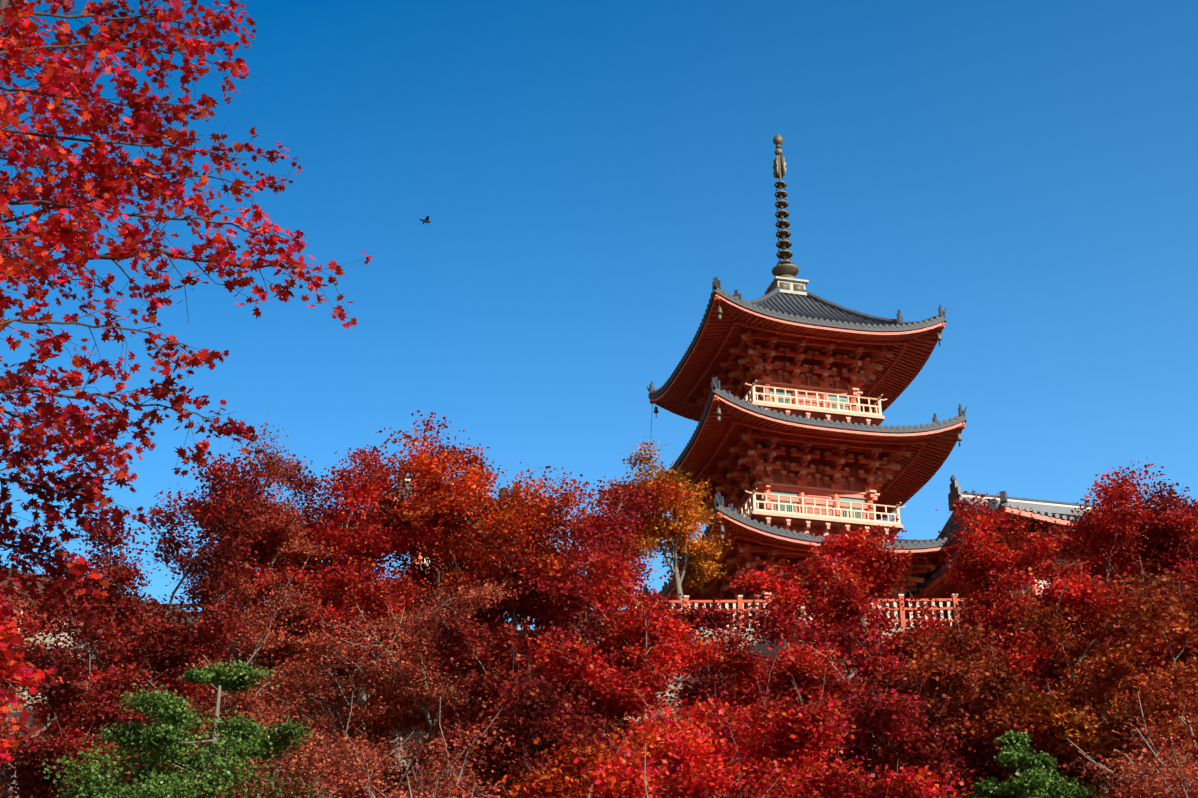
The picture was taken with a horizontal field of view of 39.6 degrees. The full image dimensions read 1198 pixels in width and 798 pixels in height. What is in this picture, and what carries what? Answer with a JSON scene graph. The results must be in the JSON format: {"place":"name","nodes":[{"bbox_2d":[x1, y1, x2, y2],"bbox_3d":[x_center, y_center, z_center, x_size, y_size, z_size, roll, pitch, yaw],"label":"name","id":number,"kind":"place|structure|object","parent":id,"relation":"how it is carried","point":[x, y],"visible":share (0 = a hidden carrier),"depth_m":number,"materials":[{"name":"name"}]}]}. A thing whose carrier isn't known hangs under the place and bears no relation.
{"place":"outdoors","nodes":[
{"label":"outdoors","id":0,"kind":"place"},
{"bbox_2d":[0,567,674,797],"bbox_3d":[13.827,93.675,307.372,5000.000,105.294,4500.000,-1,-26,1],"label":"ground","id":1,"kind":"structure","parent":0,"point":[4,790],"depth_m":238.50,"materials":[{"name":"red plant"}]},
{"bbox_2d":[0,571,222,797],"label":"maple tree","id":2,"kind":"object","parent":1,"relation":"on","point":[169,684],"visible":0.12,"depth_m":50.20,"materials":[{"name":"red plant"}]},
{"bbox_2d":[0,587,275,797],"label":"maple tree","id":3,"kind":"object","parent":1,"relation":"on","point":[64,695],"visible":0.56,"depth_m":42.27,"materials":[{"name":"red plant"}]},
{"bbox_2d":[0,442,303,728],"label":"maple tree","id":4,"kind":"object","parent":1,"relation":"on","point":[161,643],"visible":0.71,"depth_m":51.25,"materials":[{"name":"red plant"}]},
{"bbox_2d":[6,659,331,797],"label":"pine tree","id":5,"kind":"object","parent":1,"relation":"on","point":[246,740],"visible":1,"depth_m":28.60,"materials":[{"name":"green plant"}]},
{"bbox_2d":[0,0,371,788],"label":"maple","id":6,"kind":"object","parent":1,"relation":"on","point":[60,76],"visible":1,"depth_m":11.21,"materials":[{"name":"red plant"}]},
{"bbox_2d":[60,408,343,714],"bbox_3d":[-12.976,7.293,55.274,9.954,12.859,9.433,-1,-26,1],"label":"maple tree","id":7,"kind":"object","parent":1,"relation":"on","point":[274,533],"visible":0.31,"depth_m":53.63,"materials":[{"name":"red plant"}]},
{"bbox_2d":[50,570,368,797],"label":"maple tree","id":8,"kind":"object","parent":1,"relation":"on","point":[231,699],"visible":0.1,"depth_m":44.29,"materials":[{"name":"red plant"}]},
{"bbox_2d":[172,713,349,797],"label":"maple tree","id":9,"kind":"object","parent":1,"relation":"on","point":[283,761],"visible":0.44,"depth_m":28.86,"materials":[{"name":"red plant"}]},
{"bbox_2d":[118,580,524,797],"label":"maple tree","id":10,"kind":"object","parent":1,"relation":"on","point":[326,647],"visible":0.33,"depth_m":44.48,"materials":[{"name":"red plant"}]},
{"bbox_2d":[154,410,504,722],"bbox_3d":[-9.302,7.086,57.750,11.713,13.980,12.780,-1,-26,1],"label":"maple tree","id":11,"kind":"object","parent":1,"relation":"on","point":[198,514],"visible":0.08,"depth_m":56.39,"materials":[{"name":"red plant"}]},
{"bbox_2d":[225,457,494,772],"bbox_3d":[-6.387,7.535,54.180,9.469,11.880,8.145,22,-34,-38],"label":"maple tree","id":12,"kind":"object","parent":1,"relation":"on","point":[370,595],"visible":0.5,"depth_m":53.49,"materials":[{"name":"red plant"}]},
{"bbox_2d":[204,443,575,779],"bbox_3d":[-7.477,7.392,57.267,12.327,12.187,9.008,7,-27,-15],"label":"maple tree","id":13,"kind":"object","parent":1,"relation":"on","point":[299,486],"visible":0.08,"depth_m":56.01,"materials":[{"name":"red plant"}]},
{"bbox_2d":[268,691,525,797],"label":"maple tree","id":14,"kind":"object","parent":1,"relation":"on","point":[364,780],"visible":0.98,"depth_m":32.78,"materials":[{"name":"red plant"}]},
{"bbox_2d":[381,776,464,797],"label":"maple tree","id":15,"kind":"object","parent":1,"relation":"on","point":[434,793],"visible":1,"depth_m":23.31,"materials":[{"name":"red plant"}]},
{"bbox_2d":[371,458,518,578],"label":"maple tree","id":16,"kind":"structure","parent":1,"relation":"on","point":[496,500],"depth_m":64.97,"materials":[{"name":"red plant"}]},
{"bbox_2d":[249,578,655,797],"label":"maple tree","id":17,"kind":"object","parent":1,"relation":"on","point":[389,680],"visible":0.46,"depth_m":43.64,"materials":[{"name":"red plant"}]},
{"bbox_2d":[340,441,581,772],"bbox_3d":[-4.263,7.941,58.797,9.681,12.161,9.336,-1,-26,1],"label":"maple tree","id":18,"kind":"object","parent":1,"relation":"on","point":[423,566],"visible":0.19,"depth_m":58.33,"materials":[{"name":"red plant"}]},
{"bbox_2d":[326,425,711,792],"bbox_3d":[-3.299,6.807,55.623,14.794,13.312,13.039,-1,-26,1],"label":"maple tree","id":19,"kind":"object","parent":1,"relation":"on","point":[529,516],"visible":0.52,"depth_m":54.01,"materials":[{"name":"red plant"}]},
{"bbox_2d":[387,596,653,797],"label":"maple tree","id":20,"kind":"object","parent":1,"relation":"on","point":[530,705],"visible":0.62,"depth_m":42.25,"materials":[{"name":"red plant"}]},
{"bbox_2d":[406,743,647,797],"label":"maple tree","id":21,"kind":"object","parent":1,"relation":"on","point":[644,777],"visible":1,"depth_m":24.40,"materials":[{"name":"red plant"}]},
{"bbox_2d":[452,714,702,797],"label":"maple tree","id":22,"kind":"object","parent":1,"relation":"on","point":[557,785],"visible":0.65,"depth_m":31.75,"materials":[{"name":"red plant"}]},
{"bbox_2d":[0,626,1196,779],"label":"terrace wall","id":23,"kind":"structure","parent":1,"relation":"on","point":[417,733],"depth_m":57.20,"materials":[{"name":"stone"}]},
{"bbox_2d":[13,594,1080,632],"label":"terrace fence","id":24,"kind":"object","parent":23,"relation":"on","point":[741,602],"visible":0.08,"depth_m":58.84,"materials":[{"name":"beige paint"}]},
{"bbox_2d":[478,474,757,797],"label":"maple tree","id":25,"kind":"object","parent":1,"relation":"on","point":[549,601],"visible":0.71,"depth_m":53.70,"materials":[{"name":"red plant"}]},
{"bbox_2d":[485,547,792,797],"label":"maple tree","id":26,"kind":"object","parent":1,"relation":"on","point":[653,638],"visible":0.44,"depth_m":43.97,"materials":[{"name":"red plant"}]},
{"bbox_2d":[593,439,732,608],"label":"maple tree","id":27,"kind":"object","parent":1,"relation":"on","point":[694,569],"visible":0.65,"depth_m":62.35,"materials":[{"name":"orange plant"}]},
{"bbox_2d":[561,690,832,797],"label":"maple tree","id":28,"kind":"object","parent":1,"relation":"on","point":[623,777],"visible":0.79,"depth_m":32.04,"materials":[{"name":"red plant"}]},
{"bbox_2d":[689,767,810,797],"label":"maple tree","id":29,"kind":"object","parent":1,"relation":"on","point":[754,789],"visible":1,"depth_m":22.42,"materials":[{"name":"red plant"}]},
{"bbox_2d":[664,620,901,797],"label":"maple tree","id":30,"kind":"object","parent":1,"relation":"on","point":[805,660],"visible":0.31,"depth_m":45.51,"materials":[{"name":"red plant"}]},
{"bbox_2d":[607,653,974,797],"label":"maple tree","id":31,"kind":"object","parent":1,"relation":"on","point":[810,727],"visible":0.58,"depth_m":32.44,"materials":[{"name":"red plant"}]},
{"bbox_2d":[640,134,966,628],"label":"pagoda","id":32,"kind":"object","parent":1,"relation":"on","point":[786,390],"visible":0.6,"depth_m":71.21,"materials":[{"name":"red wood"}]},
{"bbox_2d":[718,515,915,733],"bbox_3d":[7.083,8.915,50.378,4.930,11.030,6.355,-18,-31,32],"label":"maple tree","id":33,"kind":"object","parent":1,"relation":"on","point":[841,590],"visible":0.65,"depth_m":50.94,"materials":[{"name":"red plant"}]},
{"bbox_2d":[802,522,934,748],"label":"maple tree","id":34,"kind":"object","parent":1,"relation":"on","point":[889,567],"visible":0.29,"depth_m":53.33,"materials":[{"name":"red plant"}]},
{"bbox_2d":[699,593,1058,797],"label":"maple tree","id":35,"kind":"object","parent":1,"relation":"on","point":[882,713],"visible":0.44,"depth_m":42.16,"materials":[{"name":"red plant"}]},
{"bbox_2d":[878,506,1070,729],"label":"maple tree","id":36,"kind":"object","parent":1,"relation":"on","point":[1008,609],"visible":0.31,"depth_m":51.29,"materials":[{"name":"red plant"}]},
{"bbox_2d":[885,488,1164,707],"bbox_3d":[12.773,8.243,51.840,9.507,11.005,5.985,-14,-29,26],"label":"maple tree","id":37,"kind":"object","parent":1,"relation":"on","point":[1003,564],"visible":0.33,"depth_m":52.24,"materials":[{"name":"red plant"}]},
{"bbox_2d":[855,566,1197,797],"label":"maple tree","id":38,"kind":"object","parent":1,"relation":"on","point":[939,674],"visible":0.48,"depth_m":42.55,"materials":[{"name":"red plant"}]},
{"bbox_2d":[956,729,1106,797],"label":"pine tree","id":39,"kind":"object","parent":1,"relation":"on","point":[1038,775],"visible":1,"depth_m":28.16,"materials":[{"name":"green plant"}]},
{"bbox_2d":[897,475,1167,627],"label":"temple building","id":40,"kind":"structure","parent":1,"relation":"on","point":[1041,511],"depth_m":68.30,"materials":[{"name":"tile"}]},
{"bbox_2d":[980,457,1197,708],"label":"maple tree","id":41,"kind":"object","parent":1,"relation":"on","point":[1078,590],"visible":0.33,"depth_m":52.51,"materials":[{"name":"red plant"}]},
{"bbox_2d":[997,638,1197,797],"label":"maple tree","id":42,"kind":"object","parent":1,"relation":"on","point":[1085,739],"visible":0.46,"depth_m":41.34,"materials":[{"name":"red plant"}]},
{"bbox_2d":[1018,490,1197,713],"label":"maple tree","id":43,"kind":"object","parent":1,"relation":"on","point":[1166,528],"visible":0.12,"depth_m":53.07,"materials":[{"name":"red plant"}]},
{"bbox_2d":[1022,473,1197,627],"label":"maple tree","id":44,"kind":"object","parent":1,"relation":"on","point":[1163,500],"visible":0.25,"depth_m":54.88,"materials":[{"name":"red plant"}]},
{"bbox_2d":[1048,692,1197,797],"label":"maple tree","id":45,"kind":"object","parent":1,"relation":"on","point":[1141,776],"visible":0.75,"depth_m":28.54,"materials":[{"name":"red plant"}]},
{"bbox_2d":[1053,498,1197,712],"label":"maple tree","id":46,"kind":"object","parent":1,"relation":"on","point":[1196,559],"visible":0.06,"depth_m":52.13,"materials":[{"name":"red plant"}]},
{"bbox_2d":[1105,471,1154,505],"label":"maple tree","id":47,"kind":"object","parent":1,"relation":"on","point":[1140,494],"depth_m":79.03,"materials":[{"name":"red plant"}]},
{"bbox_2d":[1075,468,1197,714],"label":"maple tree","id":48,"kind":"object","parent":1,"relation":"on","point":[1190,577],"visible":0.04,"depth_m":53.95,"materials":[{"name":"red plant"}]},
{"bbox_2d":[1092,556,1197,797],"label":"maple tree","id":49,"kind":"object","parent":1,"relation":"on","point":[1182,677],"visible":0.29,"depth_m":39.90,"materials":[{"name":"red plant"}]},
{"bbox_2d":[1100,696,1197,797],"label":"maple tree","id":50,"kind":"object","parent":1,"relation":"on","point":[1170,740],"visible":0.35,"depth_m":29.90,"materials":[{"name":"red plant"}]},
{"bbox_2d":[1110,727,1197,797],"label":"maple tree","id":51,"kind":"object","parent":1,"relation":"on","point":[1181,780],"visible":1,"depth_m":20.48,"materials":[{"name":"red plant"}]},
{"bbox_2d":[420,216,430,223],"bbox_3d":[-4.611,-4.735,44.106,0.293,0.109,0.430,-5,-26,9],"label":"bird","id":52,"kind":"object","parent":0,"point":[426,220],"visible":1,"depth_m":44.08},
{"bbox_2d":[0,0,1197,629],"label":"sky","id":53,"kind":"structure","parent":0,"point":[584,174],"materials":[{"name":"blue"}]}
]}

